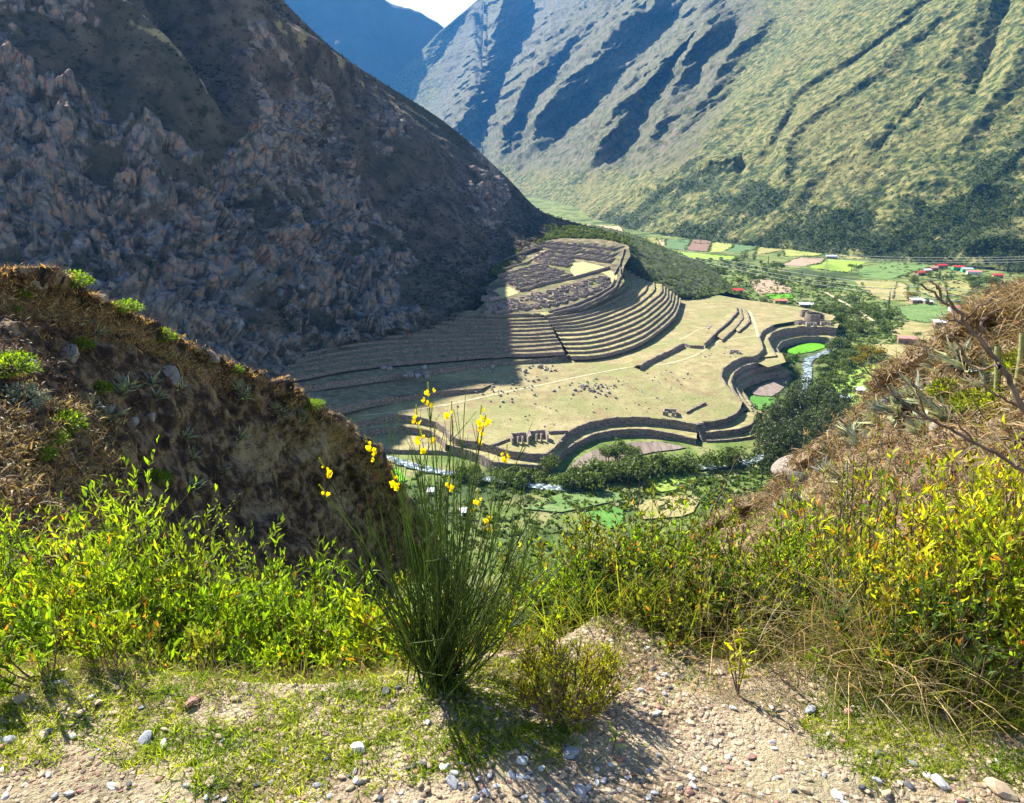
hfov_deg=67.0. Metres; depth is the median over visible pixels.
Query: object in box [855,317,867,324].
bush
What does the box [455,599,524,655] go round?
leafy weed
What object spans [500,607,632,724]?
heath bush
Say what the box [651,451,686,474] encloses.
bush
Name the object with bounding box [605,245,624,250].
ruined house
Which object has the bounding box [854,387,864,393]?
house
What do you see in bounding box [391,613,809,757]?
gravel bank
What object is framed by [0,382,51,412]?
round bush
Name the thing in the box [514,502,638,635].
leaved shrub
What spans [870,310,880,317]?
bush
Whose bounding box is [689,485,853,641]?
leaved shrub
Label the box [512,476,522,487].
bush
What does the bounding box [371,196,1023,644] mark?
valley floor
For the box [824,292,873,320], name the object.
dirt road
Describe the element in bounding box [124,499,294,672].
leafy shrub
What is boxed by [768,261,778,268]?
bush
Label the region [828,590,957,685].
leafy weed
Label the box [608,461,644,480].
bush
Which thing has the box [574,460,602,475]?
bush
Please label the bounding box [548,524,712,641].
leaved shrub
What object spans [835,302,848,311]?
bush
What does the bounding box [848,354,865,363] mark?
flowering bush
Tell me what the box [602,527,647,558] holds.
leaved shrub
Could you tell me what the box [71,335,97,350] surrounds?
round bush
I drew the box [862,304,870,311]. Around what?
bush
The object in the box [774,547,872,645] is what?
leafy weed
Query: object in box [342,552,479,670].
leaved shrub
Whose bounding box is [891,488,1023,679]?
leafy shrub
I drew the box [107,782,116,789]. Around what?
stone
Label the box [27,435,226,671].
leafy shrub
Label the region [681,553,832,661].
leaved shrub
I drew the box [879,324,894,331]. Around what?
bush
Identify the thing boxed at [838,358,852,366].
bush
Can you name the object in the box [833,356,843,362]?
bush
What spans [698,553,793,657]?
leafy weed
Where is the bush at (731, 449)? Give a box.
[717,445,751,462]
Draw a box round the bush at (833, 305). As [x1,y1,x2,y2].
[829,303,836,308]
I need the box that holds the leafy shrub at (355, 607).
[306,588,407,683]
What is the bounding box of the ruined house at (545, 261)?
[538,260,552,263]
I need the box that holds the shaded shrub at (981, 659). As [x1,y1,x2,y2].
[898,579,1020,706]
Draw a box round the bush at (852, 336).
[845,332,859,340]
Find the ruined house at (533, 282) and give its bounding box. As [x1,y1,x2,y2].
[527,280,545,284]
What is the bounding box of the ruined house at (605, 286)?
[598,283,612,288]
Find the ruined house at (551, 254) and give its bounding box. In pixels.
[544,253,557,256]
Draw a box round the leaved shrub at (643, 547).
[586,485,767,606]
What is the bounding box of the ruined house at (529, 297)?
[524,295,537,300]
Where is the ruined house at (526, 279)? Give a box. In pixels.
[522,277,539,281]
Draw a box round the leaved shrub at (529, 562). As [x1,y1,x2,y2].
[479,528,594,641]
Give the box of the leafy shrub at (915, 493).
[833,432,1023,589]
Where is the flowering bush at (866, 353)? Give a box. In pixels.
[856,351,870,358]
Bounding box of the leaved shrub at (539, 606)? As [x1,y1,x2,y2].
[516,540,621,638]
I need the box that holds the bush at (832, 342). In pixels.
[825,337,837,345]
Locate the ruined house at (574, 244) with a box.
[570,242,583,246]
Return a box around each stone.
[0,735,15,744]
[1,791,8,799]
[13,693,29,704]
[37,768,45,776]
[39,731,48,740]
[63,790,74,795]
[68,733,76,738]
[74,708,85,717]
[89,797,99,802]
[93,699,102,705]
[107,710,117,715]
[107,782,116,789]
[114,782,121,789]
[138,730,151,746]
[154,776,163,781]
[160,738,166,748]
[168,707,174,713]
[185,695,200,707]
[205,775,215,787]
[214,733,223,739]
[229,695,239,700]
[276,731,286,736]
[312,782,322,788]
[337,774,346,779]
[345,785,354,790]
[350,741,364,754]
[353,776,358,783]
[356,779,365,784]
[382,686,389,694]
[418,761,426,765]
[424,786,430,791]
[445,774,456,789]
[450,770,459,775]
[471,795,479,800]
[483,787,489,796]
[486,760,494,767]
[490,791,497,796]
[508,770,514,778]
[511,787,523,794]
[512,749,519,755]
[516,755,527,764]
[516,774,522,779]
[522,775,530,779]
[524,750,530,757]
[536,782,546,792]
[538,765,544,770]
[558,773,566,779]
[563,746,579,758]
[575,784,586,798]
[575,796,581,802]
[585,783,591,791]
[594,779,598,785]
[595,795,600,802]
[597,795,605,801]
[601,777,606,783]
[605,787,611,795]
[617,755,625,761]
[623,767,629,774]
[637,778,644,783]
[639,753,647,757]
[646,794,651,799]
[651,790,658,794]
[653,710,661,715]
[658,766,670,771]
[662,775,671,780]
[685,789,694,794]
[701,766,707,771]
[726,765,733,770]
[747,752,756,758]
[797,786,810,793]
[803,777,812,781]
[804,705,815,713]
[831,789,843,801]
[841,773,847,780]
[843,708,853,714]
[858,784,865,790]
[869,776,882,783]
[876,749,882,756]
[882,789,891,796]
[904,780,914,790]
[906,759,918,766]
[923,771,930,779]
[931,774,949,789]
[947,774,955,779]
[956,797,966,802]
[984,777,1018,800]
[1007,738,1015,742]
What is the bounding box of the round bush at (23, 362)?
[0,348,43,377]
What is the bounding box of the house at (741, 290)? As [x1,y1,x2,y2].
[731,288,743,293]
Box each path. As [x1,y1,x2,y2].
[358,405,441,415]
[442,341,718,405]
[748,311,758,336]
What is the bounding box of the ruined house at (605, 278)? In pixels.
[597,276,607,280]
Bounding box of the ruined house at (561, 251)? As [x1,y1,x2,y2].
[557,249,569,253]
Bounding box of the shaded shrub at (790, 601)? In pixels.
[737,579,836,653]
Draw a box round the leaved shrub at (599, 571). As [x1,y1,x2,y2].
[544,541,679,628]
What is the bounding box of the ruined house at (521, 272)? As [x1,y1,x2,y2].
[509,270,525,274]
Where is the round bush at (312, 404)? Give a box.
[303,398,321,411]
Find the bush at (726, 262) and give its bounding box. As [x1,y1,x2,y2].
[723,259,732,264]
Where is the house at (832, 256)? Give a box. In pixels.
[826,255,837,258]
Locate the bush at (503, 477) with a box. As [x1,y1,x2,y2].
[496,468,516,483]
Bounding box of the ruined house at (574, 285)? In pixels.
[570,283,585,286]
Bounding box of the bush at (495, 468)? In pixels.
[486,466,503,474]
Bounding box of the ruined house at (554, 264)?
[549,262,564,265]
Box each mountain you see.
[0,0,594,382]
[284,0,443,85]
[389,0,1023,270]
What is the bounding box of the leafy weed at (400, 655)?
[373,617,433,673]
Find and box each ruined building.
[510,432,529,444]
[528,429,548,441]
[663,408,677,416]
[729,350,740,353]
[794,319,805,324]
[805,322,816,326]
[820,321,831,325]
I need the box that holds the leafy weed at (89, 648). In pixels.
[59,595,139,667]
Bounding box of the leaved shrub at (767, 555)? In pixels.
[667,480,836,643]
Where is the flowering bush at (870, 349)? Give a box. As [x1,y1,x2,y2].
[865,345,880,353]
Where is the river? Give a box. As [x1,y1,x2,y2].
[386,334,848,490]
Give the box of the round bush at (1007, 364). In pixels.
[985,347,1023,378]
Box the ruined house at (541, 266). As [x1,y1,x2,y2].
[529,263,548,267]
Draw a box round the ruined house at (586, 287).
[576,285,591,288]
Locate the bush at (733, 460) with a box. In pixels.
[723,451,744,468]
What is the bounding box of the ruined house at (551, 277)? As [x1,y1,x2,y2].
[540,276,559,280]
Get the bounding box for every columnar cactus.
[992,345,1001,407]
[1006,332,1023,407]
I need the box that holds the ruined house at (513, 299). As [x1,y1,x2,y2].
[507,298,517,302]
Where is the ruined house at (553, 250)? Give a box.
[545,249,559,252]
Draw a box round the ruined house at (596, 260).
[589,256,608,261]
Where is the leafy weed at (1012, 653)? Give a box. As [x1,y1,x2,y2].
[929,548,1023,691]
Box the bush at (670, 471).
[658,462,678,474]
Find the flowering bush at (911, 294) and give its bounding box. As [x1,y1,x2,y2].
[903,290,920,298]
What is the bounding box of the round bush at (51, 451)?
[31,443,60,462]
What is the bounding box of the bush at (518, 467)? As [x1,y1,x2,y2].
[514,463,523,471]
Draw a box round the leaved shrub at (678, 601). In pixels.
[600,534,791,662]
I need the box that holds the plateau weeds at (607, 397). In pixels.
[384,309,766,438]
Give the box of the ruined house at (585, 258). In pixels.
[579,255,601,259]
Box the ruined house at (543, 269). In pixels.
[537,267,556,270]
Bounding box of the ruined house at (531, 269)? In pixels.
[519,267,536,270]
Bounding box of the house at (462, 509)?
[459,507,466,515]
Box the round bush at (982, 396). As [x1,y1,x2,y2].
[963,382,1009,418]
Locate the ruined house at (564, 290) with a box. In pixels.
[554,288,567,291]
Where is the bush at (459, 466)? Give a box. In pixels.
[454,463,468,473]
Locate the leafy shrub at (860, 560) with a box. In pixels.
[819,521,1023,667]
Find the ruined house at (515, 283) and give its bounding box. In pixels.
[509,280,529,286]
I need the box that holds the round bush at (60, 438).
[46,427,70,447]
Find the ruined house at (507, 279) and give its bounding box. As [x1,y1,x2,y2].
[503,276,523,281]
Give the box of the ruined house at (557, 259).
[551,257,567,261]
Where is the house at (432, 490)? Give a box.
[427,487,433,494]
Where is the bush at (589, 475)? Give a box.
[578,466,599,487]
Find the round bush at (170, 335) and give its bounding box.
[153,326,179,342]
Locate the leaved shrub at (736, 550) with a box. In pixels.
[642,518,771,580]
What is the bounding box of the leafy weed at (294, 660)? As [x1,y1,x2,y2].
[254,609,344,683]
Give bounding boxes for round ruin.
[799,310,811,320]
[804,312,824,324]
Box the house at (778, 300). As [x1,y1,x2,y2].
[774,298,787,303]
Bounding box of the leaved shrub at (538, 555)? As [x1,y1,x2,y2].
[470,536,554,653]
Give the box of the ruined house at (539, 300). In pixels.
[532,298,544,302]
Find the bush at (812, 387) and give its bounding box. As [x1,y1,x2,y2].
[807,384,826,392]
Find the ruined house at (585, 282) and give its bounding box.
[578,280,592,284]
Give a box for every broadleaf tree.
[538,452,560,474]
[566,465,580,476]
[572,476,583,487]
[581,465,592,474]
[584,473,598,486]
[599,445,617,461]
[604,472,613,484]
[606,444,623,460]
[606,463,618,480]
[610,468,623,482]
[612,438,625,456]
[624,445,645,459]
[653,453,664,466]
[656,454,669,464]
[813,358,824,365]
[815,366,822,374]
[825,370,837,380]
[826,308,834,313]
[828,345,834,352]
[829,276,836,283]
[829,352,836,359]
[852,324,863,331]
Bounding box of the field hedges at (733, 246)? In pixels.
[530,225,969,532]
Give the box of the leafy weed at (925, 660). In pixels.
[870,588,1018,677]
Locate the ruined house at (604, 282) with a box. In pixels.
[596,280,611,283]
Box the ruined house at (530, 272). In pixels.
[526,270,544,273]
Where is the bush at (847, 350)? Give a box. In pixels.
[837,347,850,354]
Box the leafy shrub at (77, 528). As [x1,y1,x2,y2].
[2,480,185,648]
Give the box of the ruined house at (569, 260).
[560,259,574,262]
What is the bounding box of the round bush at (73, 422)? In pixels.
[48,406,90,435]
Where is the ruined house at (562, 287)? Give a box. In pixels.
[559,285,573,289]
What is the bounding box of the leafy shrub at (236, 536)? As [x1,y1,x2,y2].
[200,493,266,598]
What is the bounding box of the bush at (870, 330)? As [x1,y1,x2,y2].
[866,326,873,333]
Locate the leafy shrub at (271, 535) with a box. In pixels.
[226,512,352,670]
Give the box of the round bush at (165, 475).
[150,467,174,485]
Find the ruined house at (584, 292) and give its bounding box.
[578,290,593,294]
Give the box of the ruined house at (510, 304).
[506,302,517,306]
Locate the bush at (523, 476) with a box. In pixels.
[507,469,531,482]
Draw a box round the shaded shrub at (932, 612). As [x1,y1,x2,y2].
[838,561,981,662]
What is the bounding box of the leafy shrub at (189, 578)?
[150,535,320,675]
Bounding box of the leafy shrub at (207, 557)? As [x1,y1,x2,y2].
[185,521,234,611]
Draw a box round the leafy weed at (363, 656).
[310,625,404,680]
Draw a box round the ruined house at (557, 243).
[551,241,564,244]
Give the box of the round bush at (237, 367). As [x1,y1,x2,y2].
[228,364,244,373]
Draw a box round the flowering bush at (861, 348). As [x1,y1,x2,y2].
[854,344,868,352]
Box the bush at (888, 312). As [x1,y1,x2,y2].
[880,309,899,317]
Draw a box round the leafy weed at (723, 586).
[701,552,758,619]
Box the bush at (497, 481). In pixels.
[492,477,503,486]
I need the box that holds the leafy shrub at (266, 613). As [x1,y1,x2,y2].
[203,580,380,684]
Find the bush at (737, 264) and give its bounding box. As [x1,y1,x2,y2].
[732,262,745,267]
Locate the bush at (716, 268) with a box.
[710,265,723,272]
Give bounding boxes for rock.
[31,281,47,290]
[60,344,79,363]
[97,294,108,302]
[129,417,138,426]
[146,413,154,421]
[162,365,179,387]
[208,350,219,362]
[770,455,791,477]
[785,470,808,486]
[877,396,891,416]
[929,422,942,432]
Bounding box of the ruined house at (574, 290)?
[569,288,584,292]
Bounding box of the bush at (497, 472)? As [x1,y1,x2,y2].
[491,469,506,477]
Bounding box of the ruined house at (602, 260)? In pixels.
[599,257,614,262]
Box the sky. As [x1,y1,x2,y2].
[386,0,476,27]
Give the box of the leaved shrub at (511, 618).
[466,574,571,654]
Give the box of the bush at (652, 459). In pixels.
[645,456,662,472]
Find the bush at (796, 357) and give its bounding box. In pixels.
[788,352,799,359]
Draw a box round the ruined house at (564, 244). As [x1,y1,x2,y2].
[562,242,574,245]
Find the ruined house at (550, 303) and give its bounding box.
[545,301,558,305]
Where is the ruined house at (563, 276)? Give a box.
[552,272,572,278]
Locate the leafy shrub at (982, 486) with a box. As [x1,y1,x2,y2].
[927,432,1023,605]
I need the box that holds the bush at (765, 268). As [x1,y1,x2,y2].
[759,264,770,270]
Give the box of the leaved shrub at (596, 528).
[560,479,698,624]
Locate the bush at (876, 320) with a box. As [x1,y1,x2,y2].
[873,318,886,325]
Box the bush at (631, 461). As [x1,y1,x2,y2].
[618,456,645,471]
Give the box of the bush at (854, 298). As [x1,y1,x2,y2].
[846,294,864,302]
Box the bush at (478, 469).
[471,464,484,475]
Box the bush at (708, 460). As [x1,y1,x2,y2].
[698,449,721,469]
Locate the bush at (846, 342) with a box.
[837,336,851,348]
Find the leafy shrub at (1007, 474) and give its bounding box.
[931,458,1023,644]
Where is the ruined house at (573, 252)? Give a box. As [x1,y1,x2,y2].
[564,251,578,254]
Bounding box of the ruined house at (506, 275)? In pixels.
[498,272,517,277]
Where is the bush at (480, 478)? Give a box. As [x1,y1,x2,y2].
[470,472,485,484]
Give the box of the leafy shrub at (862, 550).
[782,446,1021,617]
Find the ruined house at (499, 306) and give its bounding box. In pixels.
[496,304,506,308]
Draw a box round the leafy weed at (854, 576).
[778,529,929,656]
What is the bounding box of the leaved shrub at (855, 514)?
[792,406,928,631]
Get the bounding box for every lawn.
[279,349,563,377]
[284,344,560,371]
[290,341,559,364]
[294,355,567,386]
[297,338,556,358]
[299,334,554,354]
[303,330,552,347]
[306,380,498,409]
[355,422,454,444]
[366,433,445,450]
[422,326,550,329]
[432,323,549,325]
[443,319,547,322]
[447,316,544,319]
[452,310,486,315]
[457,425,696,464]
[489,287,517,298]
[510,251,543,268]
[533,283,623,314]
[545,277,630,317]
[548,278,638,320]
[550,280,646,323]
[555,284,660,329]
[556,286,663,333]
[558,282,654,325]
[558,288,667,338]
[562,291,670,342]
[564,293,673,346]
[567,295,676,350]
[569,298,679,355]
[570,262,603,275]
[602,271,616,284]
[631,339,681,365]
[699,305,735,341]
[705,412,754,431]
[706,427,756,439]
[717,307,741,338]
[723,362,753,411]
[732,368,755,411]
[736,308,747,330]
[736,366,789,412]
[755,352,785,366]
[759,323,838,357]
[770,334,835,351]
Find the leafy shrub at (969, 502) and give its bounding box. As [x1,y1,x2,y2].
[866,414,1023,644]
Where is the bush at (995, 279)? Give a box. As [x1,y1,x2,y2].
[987,277,998,282]
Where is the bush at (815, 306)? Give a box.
[809,302,820,310]
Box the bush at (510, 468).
[506,466,522,473]
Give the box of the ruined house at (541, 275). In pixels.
[533,272,552,277]
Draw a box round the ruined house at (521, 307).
[515,305,527,310]
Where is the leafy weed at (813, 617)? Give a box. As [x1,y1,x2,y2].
[758,590,859,658]
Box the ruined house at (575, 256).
[572,254,590,258]
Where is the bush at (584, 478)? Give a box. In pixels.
[567,469,601,490]
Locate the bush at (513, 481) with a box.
[504,471,522,486]
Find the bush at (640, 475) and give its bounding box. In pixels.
[627,470,650,480]
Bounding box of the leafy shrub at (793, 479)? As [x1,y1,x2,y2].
[748,447,942,604]
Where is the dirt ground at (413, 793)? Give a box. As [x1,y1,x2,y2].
[0,614,1023,802]
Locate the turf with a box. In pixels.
[0,648,1023,802]
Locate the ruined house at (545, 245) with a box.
[540,244,554,247]
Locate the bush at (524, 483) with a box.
[510,478,527,486]
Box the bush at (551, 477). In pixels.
[547,471,572,484]
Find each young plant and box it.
[608,721,626,753]
[720,636,756,694]
[807,646,823,675]
[865,644,883,681]
[879,670,893,693]
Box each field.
[392,468,406,482]
[524,491,627,511]
[568,442,684,468]
[584,506,622,527]
[588,225,622,231]
[639,495,700,518]
[647,238,659,245]
[649,471,695,491]
[666,239,688,249]
[678,252,733,260]
[687,240,710,251]
[709,242,731,251]
[725,244,755,251]
[748,396,774,408]
[751,378,791,395]
[752,279,791,293]
[757,247,781,253]
[765,294,792,298]
[784,249,821,255]
[784,258,823,265]
[787,342,824,353]
[810,259,865,271]
[825,253,866,258]
[828,364,878,413]
[855,280,907,300]
[856,344,895,356]
[857,262,929,278]
[861,280,895,288]
[871,344,915,360]
[889,322,932,339]
[897,303,949,321]
[916,280,971,296]
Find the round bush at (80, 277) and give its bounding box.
[64,268,95,288]
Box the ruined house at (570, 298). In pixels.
[562,295,577,300]
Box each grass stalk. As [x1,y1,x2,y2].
[776,468,791,547]
[779,498,795,569]
[789,428,809,528]
[813,435,840,585]
[814,411,837,513]
[834,402,864,579]
[856,415,890,564]
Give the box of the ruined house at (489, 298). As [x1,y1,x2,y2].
[481,294,500,301]
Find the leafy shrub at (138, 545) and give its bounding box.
[0,487,223,667]
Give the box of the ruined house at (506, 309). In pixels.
[503,307,509,311]
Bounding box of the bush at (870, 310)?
[863,303,879,313]
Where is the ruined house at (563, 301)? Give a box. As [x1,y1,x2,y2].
[553,299,567,303]
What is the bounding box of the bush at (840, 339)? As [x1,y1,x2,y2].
[833,335,843,345]
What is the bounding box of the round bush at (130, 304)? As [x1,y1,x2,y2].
[116,297,145,313]
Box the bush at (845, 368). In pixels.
[838,365,851,372]
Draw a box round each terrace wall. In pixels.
[282,346,561,374]
[287,342,559,367]
[292,351,563,380]
[295,339,557,361]
[297,335,556,356]
[297,354,570,391]
[300,331,553,350]
[329,388,481,413]
[351,414,474,445]
[356,425,446,449]
[382,447,452,455]
[418,327,552,331]
[430,324,550,327]
[438,321,548,323]
[449,317,546,320]
[450,314,543,317]
[450,428,696,474]
[456,439,553,460]
[491,438,509,448]
[544,278,624,318]
[547,278,631,319]
[548,430,567,435]
[549,279,639,322]
[551,280,647,326]
[553,282,654,329]
[553,416,697,454]
[556,284,661,331]
[558,286,664,335]
[561,289,667,341]
[563,291,671,345]
[566,293,673,350]
[568,296,677,353]
[571,298,680,359]
[638,343,682,369]
[683,343,703,348]
[685,402,705,413]
[702,407,740,427]
[703,306,737,347]
[705,412,755,437]
[706,433,761,442]
[720,354,756,406]
[721,308,742,341]
[730,361,758,412]
[735,364,780,411]
[738,308,749,331]
[741,371,792,413]
[753,324,773,361]
[767,326,836,356]
[776,336,829,352]
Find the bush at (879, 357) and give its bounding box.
[871,355,884,360]
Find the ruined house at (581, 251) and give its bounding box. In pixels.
[578,248,591,252]
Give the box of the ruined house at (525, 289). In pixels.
[515,285,534,290]
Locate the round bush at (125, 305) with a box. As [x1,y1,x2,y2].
[111,301,127,312]
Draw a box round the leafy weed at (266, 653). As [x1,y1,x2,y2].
[189,625,289,680]
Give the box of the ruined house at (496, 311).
[492,309,502,313]
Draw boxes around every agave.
[80,312,96,324]
[83,392,105,409]
[90,321,110,336]
[94,396,131,421]
[111,371,142,390]
[112,377,136,396]
[139,371,166,386]
[150,385,171,400]
[177,375,193,390]
[177,423,199,439]
[181,471,207,495]
[188,444,204,460]
[217,464,231,476]
[229,376,252,392]
[234,424,248,442]
[236,385,254,400]
[268,397,280,408]
[277,406,291,417]
[291,404,305,418]
[298,412,312,424]
[771,492,794,510]
[782,488,802,504]
[808,456,833,472]
[816,440,830,458]
[824,462,852,486]
[833,413,863,438]
[840,427,866,447]
[852,404,876,434]
[854,398,880,426]
[865,385,912,427]
[867,392,881,413]
[883,379,918,414]
[895,366,943,396]
[899,408,928,438]
[901,381,936,413]
[915,347,944,372]
[922,391,964,423]
[929,335,972,366]
[940,345,985,371]
[957,356,1003,391]
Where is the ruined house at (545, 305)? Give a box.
[533,303,548,307]
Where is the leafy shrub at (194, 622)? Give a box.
[135,563,317,681]
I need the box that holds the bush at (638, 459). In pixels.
[633,453,643,470]
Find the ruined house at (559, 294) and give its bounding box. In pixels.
[552,293,565,296]
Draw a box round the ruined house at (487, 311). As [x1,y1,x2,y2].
[484,310,491,313]
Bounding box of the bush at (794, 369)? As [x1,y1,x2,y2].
[787,364,798,373]
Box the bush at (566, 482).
[555,472,578,489]
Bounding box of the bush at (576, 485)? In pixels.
[561,481,584,488]
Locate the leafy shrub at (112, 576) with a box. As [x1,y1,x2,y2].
[0,521,187,667]
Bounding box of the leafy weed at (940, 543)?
[896,524,1012,647]
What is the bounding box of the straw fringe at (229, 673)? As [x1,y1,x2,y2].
[0,602,1023,747]
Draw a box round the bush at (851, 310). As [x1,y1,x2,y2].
[847,307,856,314]
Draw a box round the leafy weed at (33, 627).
[0,594,63,696]
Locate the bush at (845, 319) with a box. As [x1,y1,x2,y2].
[843,316,853,322]
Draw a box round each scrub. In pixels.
[396,257,908,550]
[407,474,762,575]
[543,213,643,240]
[546,0,1023,271]
[569,224,751,299]
[648,238,1020,299]
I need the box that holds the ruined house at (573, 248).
[567,247,581,250]
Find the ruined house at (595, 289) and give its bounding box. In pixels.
[588,287,603,291]
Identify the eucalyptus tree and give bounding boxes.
[745,431,777,483]
[749,402,770,438]
[752,416,773,455]
[752,416,779,453]
[759,400,781,425]
[759,418,785,468]
[764,430,789,478]
[767,393,784,414]
[767,405,789,428]
[768,405,786,423]
[770,417,798,456]
[774,426,801,457]
[779,423,793,452]
[781,388,803,425]
[782,379,801,405]
[782,398,797,424]
[783,385,805,411]
[789,418,807,450]
[789,435,805,454]
[790,388,815,427]
[791,406,815,448]
[793,408,811,434]
[794,373,814,407]
[797,389,813,412]
[805,419,817,445]
[808,376,828,412]
[810,405,833,441]
[813,401,827,424]
[816,391,838,429]
[816,410,838,435]
[821,406,846,428]
[825,385,846,412]
[831,381,847,415]
[839,383,852,412]
[839,404,851,417]
[842,384,859,407]
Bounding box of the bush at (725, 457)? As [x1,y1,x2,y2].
[714,448,734,467]
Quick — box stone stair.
[696,422,708,441]
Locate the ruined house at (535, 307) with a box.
[526,303,540,308]
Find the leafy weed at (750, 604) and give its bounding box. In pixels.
[719,591,778,660]
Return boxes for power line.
[678,251,968,296]
[679,248,984,291]
[681,255,958,300]
[831,259,994,262]
[832,254,986,257]
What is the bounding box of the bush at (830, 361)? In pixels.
[825,358,838,365]
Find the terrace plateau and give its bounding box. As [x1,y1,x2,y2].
[298,295,834,452]
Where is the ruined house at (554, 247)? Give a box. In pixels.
[548,245,562,248]
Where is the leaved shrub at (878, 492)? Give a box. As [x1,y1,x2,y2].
[804,453,929,578]
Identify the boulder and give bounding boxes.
[406,371,413,376]
[415,373,420,379]
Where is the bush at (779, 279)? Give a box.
[771,275,787,283]
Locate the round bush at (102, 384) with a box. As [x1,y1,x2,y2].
[93,380,116,394]
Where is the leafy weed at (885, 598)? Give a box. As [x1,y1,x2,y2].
[850,550,990,680]
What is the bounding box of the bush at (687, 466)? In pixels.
[673,457,702,472]
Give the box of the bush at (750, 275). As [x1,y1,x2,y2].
[745,272,755,277]
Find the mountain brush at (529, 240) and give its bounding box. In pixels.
[0,0,575,381]
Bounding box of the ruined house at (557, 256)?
[555,254,568,257]
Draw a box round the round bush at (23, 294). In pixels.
[13,287,34,299]
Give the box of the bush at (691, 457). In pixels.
[681,450,701,464]
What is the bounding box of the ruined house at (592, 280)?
[587,278,602,282]
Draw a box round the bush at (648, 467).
[634,460,665,477]
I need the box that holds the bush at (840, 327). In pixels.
[837,324,847,332]
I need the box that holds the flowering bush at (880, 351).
[872,347,887,355]
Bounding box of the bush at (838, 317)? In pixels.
[832,312,846,321]
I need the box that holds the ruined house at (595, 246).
[591,244,604,248]
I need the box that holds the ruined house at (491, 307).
[487,306,496,309]
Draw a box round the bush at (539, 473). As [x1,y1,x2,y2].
[531,467,548,479]
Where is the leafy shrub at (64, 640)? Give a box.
[0,554,167,668]
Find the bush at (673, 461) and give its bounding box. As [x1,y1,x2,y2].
[664,459,681,472]
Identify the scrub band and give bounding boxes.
[487,224,631,275]
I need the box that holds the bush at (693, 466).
[684,461,698,471]
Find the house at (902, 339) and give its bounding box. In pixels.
[897,335,916,343]
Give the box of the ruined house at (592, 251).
[585,249,603,254]
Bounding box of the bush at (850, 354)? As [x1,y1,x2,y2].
[841,348,859,357]
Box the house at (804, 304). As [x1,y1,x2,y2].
[799,302,813,307]
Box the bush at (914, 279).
[908,275,923,283]
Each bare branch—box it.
[627,470,646,530]
[705,442,770,521]
[860,352,1023,472]
[920,280,1023,413]
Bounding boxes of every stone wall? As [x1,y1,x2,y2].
[486,287,498,295]
[486,313,540,317]
[503,245,541,259]
[503,250,546,269]
[519,266,609,291]
[548,278,614,312]
[553,267,621,313]
[613,249,624,274]
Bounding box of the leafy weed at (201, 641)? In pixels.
[130,619,233,674]
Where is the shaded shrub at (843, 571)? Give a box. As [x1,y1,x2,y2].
[795,549,909,647]
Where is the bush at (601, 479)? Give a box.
[576,468,604,490]
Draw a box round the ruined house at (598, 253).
[594,250,610,255]
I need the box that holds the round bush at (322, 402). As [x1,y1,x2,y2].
[313,398,325,406]
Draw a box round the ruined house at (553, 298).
[547,296,562,300]
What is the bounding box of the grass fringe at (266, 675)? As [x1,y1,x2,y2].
[0,601,1013,754]
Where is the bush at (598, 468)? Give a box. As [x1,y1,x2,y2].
[584,455,609,474]
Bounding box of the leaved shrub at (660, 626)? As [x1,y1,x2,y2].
[602,575,742,654]
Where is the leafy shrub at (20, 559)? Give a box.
[0,493,95,663]
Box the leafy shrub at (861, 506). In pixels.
[749,443,946,597]
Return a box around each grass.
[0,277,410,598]
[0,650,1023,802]
[392,537,835,689]
[585,516,1023,780]
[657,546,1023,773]
[726,396,1023,557]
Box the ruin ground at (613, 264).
[473,238,629,316]
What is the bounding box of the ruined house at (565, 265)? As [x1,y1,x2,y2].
[557,262,572,267]
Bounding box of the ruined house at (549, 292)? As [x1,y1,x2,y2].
[546,290,558,293]
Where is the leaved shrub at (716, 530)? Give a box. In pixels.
[637,485,781,596]
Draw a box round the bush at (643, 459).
[632,454,665,468]
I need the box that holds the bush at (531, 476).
[519,466,534,481]
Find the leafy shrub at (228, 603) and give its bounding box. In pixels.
[29,551,261,674]
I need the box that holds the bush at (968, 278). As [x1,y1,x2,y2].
[962,276,976,281]
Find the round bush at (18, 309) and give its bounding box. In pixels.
[5,304,23,313]
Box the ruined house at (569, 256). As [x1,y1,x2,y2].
[562,254,577,258]
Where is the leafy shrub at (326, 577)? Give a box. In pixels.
[242,535,409,678]
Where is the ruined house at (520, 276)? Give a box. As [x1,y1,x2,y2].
[515,273,532,278]
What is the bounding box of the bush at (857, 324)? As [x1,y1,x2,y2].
[847,321,868,331]
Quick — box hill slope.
[585,225,748,299]
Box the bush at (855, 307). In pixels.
[849,304,862,312]
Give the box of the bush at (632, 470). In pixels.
[623,459,642,481]
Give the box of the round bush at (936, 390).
[923,375,964,400]
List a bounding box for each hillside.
[0,267,486,657]
[693,290,1023,588]
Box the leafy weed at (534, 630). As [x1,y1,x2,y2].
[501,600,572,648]
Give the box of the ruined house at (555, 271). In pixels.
[545,269,563,274]
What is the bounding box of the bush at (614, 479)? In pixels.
[597,471,618,484]
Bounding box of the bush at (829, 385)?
[821,379,831,390]
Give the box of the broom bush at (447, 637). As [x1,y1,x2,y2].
[313,382,586,699]
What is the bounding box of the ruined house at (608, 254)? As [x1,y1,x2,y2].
[603,251,619,256]
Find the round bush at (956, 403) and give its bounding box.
[945,387,980,414]
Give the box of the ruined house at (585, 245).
[581,243,597,247]
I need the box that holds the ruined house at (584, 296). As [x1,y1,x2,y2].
[572,293,586,297]
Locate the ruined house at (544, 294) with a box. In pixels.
[534,292,548,296]
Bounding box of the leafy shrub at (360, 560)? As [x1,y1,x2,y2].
[286,556,418,673]
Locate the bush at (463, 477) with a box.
[451,470,471,481]

